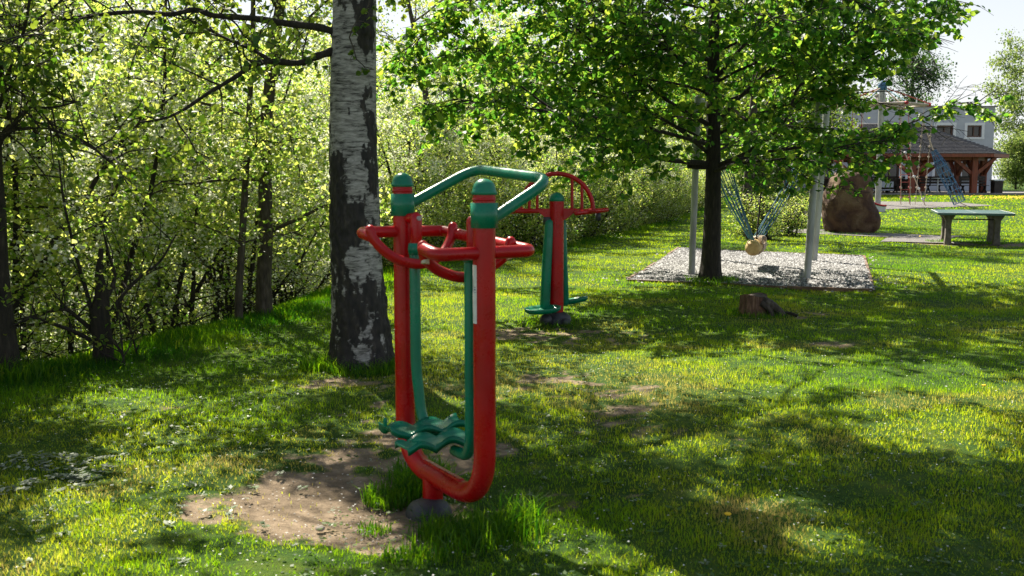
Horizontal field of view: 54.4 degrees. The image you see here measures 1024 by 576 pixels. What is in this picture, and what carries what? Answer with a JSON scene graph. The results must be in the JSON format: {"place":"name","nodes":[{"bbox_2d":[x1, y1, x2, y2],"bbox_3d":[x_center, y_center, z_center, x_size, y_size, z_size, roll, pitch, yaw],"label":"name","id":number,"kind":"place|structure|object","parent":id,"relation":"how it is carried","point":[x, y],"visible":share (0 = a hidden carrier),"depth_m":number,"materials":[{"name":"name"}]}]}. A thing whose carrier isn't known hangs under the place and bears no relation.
{"place":"outdoors","nodes":[
{"label":"outdoors","id":0,"kind":"place"},
{"bbox_2d":[0,211,1006,568],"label":"tall grass","id":1,"kind":"structure","parent":0,"point":[404,489],"depth_m":4.87,"materials":[{"name":"plant"}]},
{"bbox_2d":[0,181,1023,575],"bbox_3d":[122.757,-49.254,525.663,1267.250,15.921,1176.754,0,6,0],"label":"ground","id":2,"kind":"structure","parent":0,"point":[342,495],"depth_m":5.81,"materials":[{"name":"plant"}]},
{"bbox_2d":[3,0,104,102],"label":"flowering shrub","id":3,"kind":"object","parent":2,"relation":"on","point":[53,36],"visible":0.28,"depth_m":7.70,"materials":[{"name":"green plant"}]},
{"bbox_2d":[0,0,113,73],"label":"flowering shrub","id":4,"kind":"object","parent":2,"relation":"on","point":[21,18],"visible":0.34,"depth_m":7.43,"materials":[{"name":"green plant"}]},
{"bbox_2d":[0,450,129,494],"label":"pale weeds","id":5,"kind":"object","parent":2,"relation":"on","point":[72,477],"visible":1,"depth_m":5.23,"materials":[{"name":"plant"}]},
{"bbox_2d":[4,119,134,363],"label":"flowering shrub","id":6,"kind":"object","parent":2,"relation":"on","point":[50,349],"visible":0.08,"depth_m":13.21,"materials":[{"name":"green plant"}]},
{"bbox_2d":[0,0,192,375],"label":"leaning tree","id":7,"kind":"object","parent":2,"relation":"on","point":[9,345],"visible":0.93,"depth_m":7.31,"materials":[{"name":"green plant"}]},
{"bbox_2d":[0,135,196,364],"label":"stumpy bush","id":8,"kind":"object","parent":2,"relation":"on","point":[100,326],"visible":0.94,"depth_m":8.30,"materials":[{"name":"green plant"}]},
{"bbox_2d":[28,79,180,357],"bbox_3d":[-8.589,-0.685,21.072,5.958,7.440,6.985,1,6,13],"label":"flowering shrub","id":9,"kind":"object","parent":2,"relation":"on","point":[81,286],"visible":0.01,"depth_m":20.51,"materials":[{"name":"green plant"}]},
{"bbox_2d":[3,16,217,362],"bbox_3d":[-6.007,-1.026,10.454,4.337,6.025,6.094,1,6,9],"label":"flowering shrub","id":10,"kind":"object","parent":2,"relation":"on","point":[105,114],"visible":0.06,"depth_m":11.61,"materials":[{"name":"green plant"}]},
{"bbox_2d":[0,0,261,363],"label":"flowering shrub","id":11,"kind":"object","parent":2,"relation":"on","point":[99,74],"visible":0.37,"depth_m":9.76,"materials":[{"name":"green plant"}]},
{"bbox_2d":[43,143,221,349],"bbox_3d":[-6.373,-0.686,17.635,3.819,4.920,3.841,-4,7,-34],"label":"flowering shrub","id":12,"kind":"object","parent":2,"relation":"on","point":[189,294],"visible":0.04,"depth_m":16.74,"materials":[{"name":"green plant"}]},
{"bbox_2d":[0,0,283,375],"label":"flowering shrub","id":13,"kind":"object","parent":2,"relation":"on","point":[42,259],"visible":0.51,"depth_m":8.80,"materials":[{"name":"green plant"}]},
{"bbox_2d":[56,0,232,339],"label":"thin birch","id":14,"kind":"object","parent":2,"relation":"on","point":[92,29],"visible":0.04,"depth_m":14.55,"materials":[{"name":"green plant"}]},
{"bbox_2d":[17,0,329,355],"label":"flowering shrub","id":15,"kind":"object","parent":2,"relation":"on","point":[195,248],"visible":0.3,"depth_m":12.09,"materials":[{"name":"green plant"}]},
{"bbox_2d":[94,120,253,333],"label":"flowering shrub","id":16,"kind":"object","parent":2,"relation":"on","point":[185,285],"depth_m":24.53,"materials":[{"name":"green plant"}]},
{"bbox_2d":[109,28,256,131],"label":"background tree","id":17,"kind":"object","parent":2,"relation":"on","point":[176,79],"depth_m":58.12,"materials":[{"name":"green plant"}]},
{"bbox_2d":[47,0,331,326],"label":"flowering shrub","id":18,"kind":"object","parent":2,"relation":"on","point":[228,297],"visible":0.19,"depth_m":13.38,"materials":[{"name":"green plant"}]},
{"bbox_2d":[104,0,330,319],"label":"tree","id":19,"kind":"object","parent":2,"relation":"on","point":[241,239],"visible":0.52,"depth_m":10.84,"materials":[{"name":"green plant"}]},
{"bbox_2d":[143,106,326,325],"bbox_3d":[-6.528,-1.025,20.870,4.983,5.890,5.938,2,7,20],"label":"flowering shrub","id":20,"kind":"object","parent":2,"relation":"on","point":[210,310],"visible":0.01,"depth_m":19.92,"materials":[{"name":"green plant"}]},
{"bbox_2d":[78,0,428,314],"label":"tree","id":21,"kind":"object","parent":2,"relation":"on","point":[263,296],"visible":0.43,"depth_m":11.22,"materials":[{"name":"green plant"}]},
{"bbox_2d":[196,67,329,296],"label":"flowering shrub","id":22,"kind":"object","parent":2,"relation":"on","point":[257,104],"depth_m":27.64,"materials":[{"name":"green plant"}]},
{"bbox_2d":[142,0,433,314],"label":"flowering shrub","id":23,"kind":"object","parent":2,"relation":"on","point":[415,132],"visible":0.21,"depth_m":15.28,"materials":[{"name":"green plant"}]},
{"bbox_2d":[205,70,401,316],"bbox_3d":[-4.155,-1.378,19.493,4.332,5.593,5.446,0,6,-4],"label":"flowering shrub","id":24,"kind":"object","parent":2,"relation":"on","point":[299,157],"visible":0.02,"depth_m":19.33,"materials":[{"name":"green plant"}]},
{"bbox_2d":[202,90,459,313],"bbox_3d":[-3.135,-1.241,16.661,4.583,4.185,4.324,0,6,-4],"label":"flowering shrub","id":25,"kind":"object","parent":2,"relation":"on","point":[433,168],"visible":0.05,"depth_m":16.96,"materials":[{"name":"green plant"}]},
{"bbox_2d":[286,159,398,292],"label":"flowering shrub","id":26,"kind":"object","parent":2,"relation":"on","point":[320,270],"depth_m":23.60,"materials":[{"name":"green plant"}]},
{"bbox_2d":[288,61,416,177],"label":"background tree","id":27,"kind":"object","parent":2,"relation":"on","point":[376,89],"depth_m":73.81,"materials":[{"name":"green plant"}]},
{"bbox_2d":[260,19,470,179],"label":"flowering shrub","id":28,"kind":"object","parent":2,"relation":"on","point":[438,92],"visible":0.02,"depth_m":24.51,"materials":[{"name":"green plant"}]},
{"bbox_2d":[2,0,731,371],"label":"birch tree","id":29,"kind":"object","parent":2,"relation":"on","point":[360,334],"visible":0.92,"depth_m":7.98,"materials":[{"name":"green plant"}]},
{"bbox_2d":[195,378,558,554],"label":"soil crumbs","id":30,"kind":"object","parent":2,"relation":"on","point":[338,513],"visible":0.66,"depth_m":4.67,"materials":[{"name":"soil"}]},
{"bbox_2d":[302,114,463,289],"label":"flowering shrub","id":31,"kind":"object","parent":2,"relation":"on","point":[403,171],"visible":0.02,"depth_m":21.44,"materials":[{"name":"green plant"}]},
{"bbox_2d":[320,175,452,284],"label":"shrub","id":32,"kind":"object","parent":2,"relation":"on","point":[388,242],"visible":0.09,"depth_m":17.48,"materials":[{"name":"green plant"}]},
{"bbox_2d":[258,14,522,267],"bbox_3d":[-2.656,-2.538,19.275,4.524,5.735,5.581,2,6,17],"label":"flowering shrub","id":33,"kind":"object","parent":2,"relation":"on","point":[417,188],"visible":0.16,"depth_m":19.17,"materials":[{"name":"green plant"}]},
{"bbox_2d":[302,0,510,171],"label":"tree","id":34,"kind":"object","parent":2,"relation":"on","point":[413,19],"visible":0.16,"depth_m":22.39,"materials":[{"name":"green plant"}]},
{"bbox_2d":[37,425,815,565],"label":"pale ground leaves","id":35,"kind":"object","parent":2,"relation":"on","point":[581,549],"visible":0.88,"depth_m":4.86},
{"bbox_2d":[383,158,474,262],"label":"shrub","id":36,"kind":"object","parent":2,"relation":"on","point":[450,217],"visible":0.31,"depth_m":18.50,"materials":[{"name":"green plant"}]},
{"bbox_2d":[320,62,545,240],"bbox_3d":[-1.779,-2.480,21.611,4.870,5.130,3.921,-5,8,-41],"label":"flowering shrub","id":37,"kind":"object","parent":2,"relation":"on","point":[519,166],"visible":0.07,"depth_m":21.25,"materials":[{"name":"green plant"}]},
{"bbox_2d":[357,165,548,521],"bbox_3d":[-0.262,0.293,4.724,0.690,1.751,0.885,-4,7,-33],"label":"air walker","id":38,"kind":"object","parent":2,"relation":"on","point":[484,254],"visible":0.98,"depth_m":4.60,"materials":[{"name":"metal"}]},
{"bbox_2d":[379,149,528,247],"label":"shrub","id":39,"kind":"object","parent":2,"relation":"on","point":[509,195],"visible":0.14,"depth_m":20.03,"materials":[{"name":"green plant"}]},
{"bbox_2d":[376,85,575,177],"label":"flowering shrub","id":40,"kind":"object","parent":2,"relation":"on","point":[563,149],"visible":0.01,"depth_m":25.60,"materials":[{"name":"green plant"}]},
{"bbox_2d":[0,272,1020,575],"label":"fallen petals","id":41,"kind":"object","parent":2,"relation":"on","point":[522,448],"visible":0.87,"depth_m":5.33,"materials":[{"name":"plant"}]},
{"bbox_2d":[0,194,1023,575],"bbox_3d":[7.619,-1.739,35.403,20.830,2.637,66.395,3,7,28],"label":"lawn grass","id":42,"kind":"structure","parent":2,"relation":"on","point":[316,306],"depth_m":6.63,"materials":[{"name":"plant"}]},
{"bbox_2d":[0,311,1023,575],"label":"clover weeds","id":43,"kind":"object","parent":2,"relation":"on","point":[554,457],"visible":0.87,"depth_m":4.61,"materials":[{"name":"green plant"}]},
{"bbox_2d":[0,351,1023,575],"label":"plantain weeds","id":44,"kind":"object","parent":2,"relation":"on","point":[843,570],"visible":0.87,"depth_m":5.49,"materials":[{"name":"green plant"}]},
{"bbox_2d":[409,93,617,246],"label":"flowering shrub","id":45,"kind":"object","parent":2,"relation":"on","point":[574,173],"visible":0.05,"depth_m":23.10,"materials":[{"name":"green plant"}]},
{"bbox_2d":[456,96,589,235],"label":"flowering shrub","id":46,"kind":"object","parent":2,"relation":"on","point":[563,158],"visible":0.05,"depth_m":25.77,"materials":[{"name":"green plant"}]},
{"bbox_2d":[460,132,588,251],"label":"shrub","id":47,"kind":"object","parent":2,"relation":"on","point":[531,225],"visible":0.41,"depth_m":21.63,"materials":[{"name":"green plant"}]},
{"bbox_2d":[423,0,635,165],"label":"flowering shrub","id":48,"kind":"object","parent":2,"relation":"on","point":[496,19],"visible":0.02,"depth_m":28.57,"materials":[{"name":"green plant"}]},
{"bbox_2d":[462,71,606,239],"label":"flowering shrub","id":49,"kind":"object","parent":2,"relation":"on","point":[553,150],"visible":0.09,"depth_m":24.60,"materials":[{"name":"green plant"}]},
{"bbox_2d":[510,156,589,246],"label":"shrub","id":50,"kind":"object","parent":2,"relation":"on","point":[565,200],"visible":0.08,"depth_m":23.20,"materials":[{"name":"green plant"}]},
{"bbox_2d":[511,171,608,325],"bbox_3d":[0.464,-0.404,10.621,1.192,1.669,0.646,0,6,0],"label":"pendulum trainer","id":51,"kind":"object","parent":2,"relation":"on","point":[554,296],"visible":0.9,"depth_m":10.55,"materials":[{"name":"metal"}]},
{"bbox_2d":[490,1,663,156],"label":"tree","id":52,"kind":"object","parent":2,"relation":"on","point":[525,54],"visible":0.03,"depth_m":27.72,"materials":[{"name":"green plant"}]},
{"bbox_2d":[527,151,632,245],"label":"shrub","id":53,"kind":"object","parent":2,"relation":"on","point":[596,191],"visible":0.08,"depth_m":23.93,"materials":[{"name":"green plant"}]},
{"bbox_2d":[488,0,676,168],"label":"flowering shrub","id":54,"kind":"object","parent":2,"relation":"on","point":[509,20],"visible":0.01,"depth_m":35.10,"materials":[{"name":"green plant"}]},
{"bbox_2d":[551,155,657,238],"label":"shrub","id":55,"kind":"object","parent":2,"relation":"on","point":[598,224],"visible":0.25,"depth_m":25.83,"materials":[{"name":"green plant"}]},
{"bbox_2d":[553,100,668,231],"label":"flowering shrub","id":56,"kind":"object","parent":2,"relation":"on","point":[637,169],"visible":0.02,"depth_m":30.69,"materials":[{"name":"green plant"}]},
{"bbox_2d":[578,165,648,236],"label":"shrub","id":57,"kind":"object","parent":2,"relation":"on","point":[621,225],"visible":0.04,"depth_m":28.08,"materials":[{"name":"green plant"}]},
{"bbox_2d":[589,148,658,232],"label":"shrub","id":58,"kind":"object","parent":2,"relation":"on","point":[631,207],"visible":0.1,"depth_m":29.25,"materials":[{"name":"green plant"}]},
{"bbox_2d":[605,168,682,228],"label":"shrub","id":59,"kind":"object","parent":2,"relation":"on","point":[655,187],"visible":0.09,"depth_m":30.45,"materials":[{"name":"green plant"}]},
{"bbox_2d":[608,100,691,223],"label":"flowering shrub","id":60,"kind":"object","parent":2,"relation":"on","point":[653,163],"visible":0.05,"depth_m":32.91,"materials":[{"name":"green plant"}]},
{"bbox_2d":[627,168,684,227],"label":"shrub","id":61,"kind":"object","parent":2,"relation":"on","point":[655,215],"visible":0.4,"depth_m":32.91,"materials":[{"name":"green plant"}]},
{"bbox_2d":[653,120,683,180],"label":"flowering shrub","id":62,"kind":"object","parent":2,"relation":"on","point":[673,138],"visible":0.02,"depth_m":37.17,"materials":[{"name":"green plant"}]},
{"bbox_2d":[641,160,698,221],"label":"shrub","id":63,"kind":"object","parent":2,"relation":"on","point":[684,191],"visible":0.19,"depth_m":34.13,"materials":[{"name":"green plant"}]},
{"bbox_2d":[663,172,690,218],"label":"shrub","id":64,"kind":"object","parent":2,"relation":"on","point":[680,209],"visible":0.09,"depth_m":36.95,"materials":[{"name":"green plant"}]},
{"bbox_2d":[671,169,703,213],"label":"shrub","id":65,"kind":"object","parent":2,"relation":"on","point":[688,191],"visible":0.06,"depth_m":40.40,"materials":[{"name":"green plant"}]},
{"bbox_2d":[662,113,722,211],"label":"flowering shrub","id":66,"kind":"object","parent":2,"relation":"on","point":[679,141],"visible":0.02,"depth_m":44.51,"materials":[{"name":"green plant"}]},
{"bbox_2d":[665,168,721,218],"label":"shrub","id":67,"kind":"object","parent":2,"relation":"on","point":[688,202],"visible":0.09,"depth_m":38.59,"materials":[{"name":"green plant"}]},
{"bbox_2d":[376,0,1019,280],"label":"linden tree","id":68,"kind":"object","parent":2,"relation":"on","point":[615,118],"visible":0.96,"depth_m":12.94,"materials":[{"name":"green plant"}]},
{"bbox_2d":[663,57,738,195],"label":"background tree","id":69,"kind":"object","parent":2,"relation":"on","point":[700,127],"visible":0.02,"depth_m":77.42,"materials":[{"name":"green plant"}]},
{"bbox_2d":[683,165,724,211],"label":"shrub","id":70,"kind":"object","parent":2,"relation":"on","point":[703,200],"visible":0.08,"depth_m":42.88,"materials":[{"name":"green plant"}]},
{"bbox_2d":[690,169,730,205],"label":"shrub","id":71,"kind":"object","parent":2,"relation":"on","point":[722,184],"visible":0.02,"depth_m":45.23,"materials":[{"name":"green plant"}]},
{"bbox_2d":[669,13,774,189],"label":"background tree","id":72,"kind":"object","parent":2,"relation":"on","point":[724,121],"visible":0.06,"depth_m":56.49,"materials":[{"name":"green plant"}]},
{"bbox_2d":[704,177,797,240],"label":"garden bush","id":73,"kind":"object","parent":2,"relation":"on","point":[751,213],"visible":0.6,"depth_m":25.27,"materials":[{"name":"green plant"}]},
{"bbox_2d":[627,247,874,291],"bbox_3d":[4.335,-0.386,17.937,3.928,0.157,7.866,2,7,18],"label":"pit edging","id":74,"kind":"object","parent":2,"relation":"on","point":[836,289],"visible":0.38,"depth_m":14.26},
{"bbox_2d":[724,137,779,195],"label":"yellow bush","id":75,"kind":"object","parent":2,"relation":"on","point":[755,175],"visible":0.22,"depth_m":51.16,"materials":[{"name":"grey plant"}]},
{"bbox_2d":[672,250,863,287],"bbox_3d":[4.335,-0.425,17.934,3.884,0.047,7.826,2,7,18],"label":"gravel pit","id":76,"kind":"object","parent":2,"relation":"on","point":[777,270],"visible":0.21,"depth_m":15.25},
{"bbox_2d":[591,247,924,294],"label":"gravel","id":77,"kind":"structure","parent":76,"relation":"on","point":[746,267],"depth_m":16.55,"materials":[{"name":"gravel"}]},
{"bbox_2d":[688,95,829,278],"bbox_3d":[4.224,-1.756,16.997,2.140,3.063,3.696,2,7,19],"label":"swing","id":78,"kind":"object","parent":76,"relation":"on","point":[756,245],"visible":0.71,"depth_m":16.21,"materials":[{"name":"metal"}]},
{"bbox_2d":[738,292,797,316],"bbox_3d":[2.874,0.203,11.225,0.627,0.283,0.327,0,6,0],"label":"tree stump","id":79,"kind":"object","parent":2,"relation":"on","point":[760,302],"visible":0.83,"depth_m":11.11,"materials":[{"name":"brown wood"}]},
{"bbox_2d":[673,0,877,236],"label":"young birch","id":80,"kind":"object","parent":2,"relation":"on","point":[753,110],"visible":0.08,"depth_m":26.11,"materials":[{"name":"green plant"}]},
{"bbox_2d":[754,186,808,226],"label":"garden bush","id":81,"kind":"object","parent":2,"relation":"on","point":[796,201],"visible":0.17,"depth_m":31.66,"materials":[{"name":"green plant"}]},
{"bbox_2d":[755,195,808,236],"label":"garden bush","id":82,"kind":"object","parent":2,"relation":"on","point":[792,223],"visible":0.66,"depth_m":27.18,"materials":[{"name":"green plant"}]},
{"bbox_2d":[708,0,867,203],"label":"young birch","id":83,"kind":"object","parent":2,"relation":"on","point":[791,119],"visible":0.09,"depth_m":33.49,"materials":[{"name":"green plant"}]},
{"bbox_2d":[762,63,869,191],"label":"background tree","id":84,"kind":"object","parent":2,"relation":"on","point":[832,119],"visible":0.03,"depth_m":60.55,"materials":[{"name":"green plant"}]},
{"bbox_2d":[794,229,958,238],"bbox_3d":[10.009,-1.538,27.989,4.804,0.047,2.051,6,9,44],"label":"gravel bed","id":85,"kind":"object","parent":2,"relation":"on","point":[898,235],"visible":0.64,"depth_m":27.29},
{"bbox_2d":[821,172,880,232],"bbox_3d":[9.789,-2.436,28.797,1.686,1.898,1.351,1,6,6],"label":"climbing rock","id":86,"kind":"object","parent":85,"relation":"on","point":[847,213],"visible":0.77,"depth_m":28.31,"materials":[{"name":"stone"}]},
{"bbox_2d":[875,203,886,211],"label":"slide","id":87,"kind":"object","parent":2,"relation":"on","point":[881,208],"visible":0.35,"depth_m":40.19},
{"bbox_2d":[770,94,997,190],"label":"house","id":88,"kind":"structure","parent":2,"relation":"on","point":[980,132],"depth_m":75.16,"materials":[{"name":"paint"}]},
{"bbox_2d":[885,163,901,178],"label":"window","id":89,"kind":"structure","parent":88,"relation":"in","point":[895,171],"depth_m":75.63,"materials":[{"name":"grey glass"}]},
{"bbox_2d":[932,162,953,178],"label":"window","id":90,"kind":"structure","parent":88,"relation":"in","point":[934,173],"depth_m":75.63,"materials":[{"name":"grey glass"}]},
{"bbox_2d":[934,123,956,135],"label":"window","id":91,"kind":"structure","parent":88,"relation":"in","point":[948,125],"depth_m":75.19,"materials":[{"name":"white glass"}]},
{"bbox_2d":[964,123,984,138],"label":"window","id":92,"kind":"structure","parent":88,"relation":"in","point":[974,129],"depth_m":75.19,"materials":[{"name":"white glass"}]},
{"bbox_2d":[800,123,1023,194],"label":"pavilion","id":93,"kind":"structure","parent":2,"relation":"on","point":[970,154],"depth_m":59.46,"materials":[{"name":"wood"}]},
{"bbox_2d":[873,182,893,192],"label":"picnic table","id":94,"kind":"object","parent":93,"relation":"on","point":[887,185],"visible":0.38,"depth_m":59.23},
{"bbox_2d":[871,176,899,192],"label":"picnic bench","id":95,"kind":"object","parent":93,"relation":"on","point":[894,180],"visible":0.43,"depth_m":62.14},
{"bbox_2d":[915,176,942,192],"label":"picnic bench","id":96,"kind":"object","parent":93,"relation":"on","point":[928,182],"visible":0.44,"depth_m":62.41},
{"bbox_2d":[926,176,953,191],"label":"picnic bench","id":97,"kind":"object","parent":93,"relation":"on","point":[928,189],"visible":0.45,"depth_m":63.60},
{"bbox_2d":[958,176,988,192],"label":"picnic bench","id":98,"kind":"object","parent":93,"relation":"on","point":[962,186],"visible":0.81,"depth_m":60.70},
{"bbox_2d":[866,49,960,105],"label":"dark pine","id":99,"kind":"object","parent":2,"relation":"on","point":[912,76],"visible":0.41,"depth_m":87.44,"materials":[{"name":"green plant"}]},
{"bbox_2d":[882,237,961,243],"bbox_3d":[10.043,-1.205,25.000,1.753,0.037,2.864,1,6,12],"label":"gravel bed","id":100,"kind":"object","parent":2,"relation":"on","point":[899,239],"visible":0.85,"depth_m":24.95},
{"bbox_2d":[874,201,992,208],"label":"gravel bed","id":101,"kind":"object","parent":2,"relation":"on","point":[896,205],"visible":0.64,"depth_m":45.12,"materials":[{"name":"gravel"}]},
{"bbox_2d":[831,80,933,203],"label":"climbing mast","id":102,"kind":"object","parent":101,"relation":"on","point":[880,122],"visible":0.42,"depth_m":44.21,"materials":[{"name":"metal"}]},
{"bbox_2d":[920,115,966,205],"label":"rope tunnel","id":103,"kind":"structure","parent":102,"relation":"attached to","point":[944,165],"depth_m":44.22,"materials":[{"name":"fabric"}]},
{"bbox_2d":[931,209,1015,245],"bbox_3d":[10.980,-1.458,23.882,1.600,0.768,2.740,2,7,19],"label":"table tennis","id":104,"kind":"object","parent":2,"relation":"on","point":[995,218],"visible":0.98,"depth_m":23.29,"materials":[{"name":"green concrete"}]},
{"bbox_2d":[990,180,1004,192],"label":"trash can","id":105,"kind":"object","parent":2,"relation":"on","point":[996,186],"visible":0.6,"depth_m":60.35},
{"bbox_2d":[972,29,1023,150],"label":"pale birch","id":106,"kind":"object","parent":2,"relation":"on","point":[1017,108],"visible":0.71,"depth_m":98.57,"materials":[{"name":"green plant"}]},
{"bbox_2d":[992,126,1023,188],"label":"yellow bush","id":107,"kind":"object","parent":2,"relation":"on","point":[1011,168],"visible":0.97,"depth_m":86.80,"materials":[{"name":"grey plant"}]},
{"bbox_2d":[993,126,1023,188],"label":"yellow bush","id":108,"kind":"object","parent":2,"relation":"on","point":[1015,152],"visible":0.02,"depth_m":92.23,"materials":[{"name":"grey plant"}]},
{"bbox_2d":[4,0,1023,179],"label":"sky","id":109,"kind":"structure","parent":0,"point":[972,54],"materials":[{"name":"white"}]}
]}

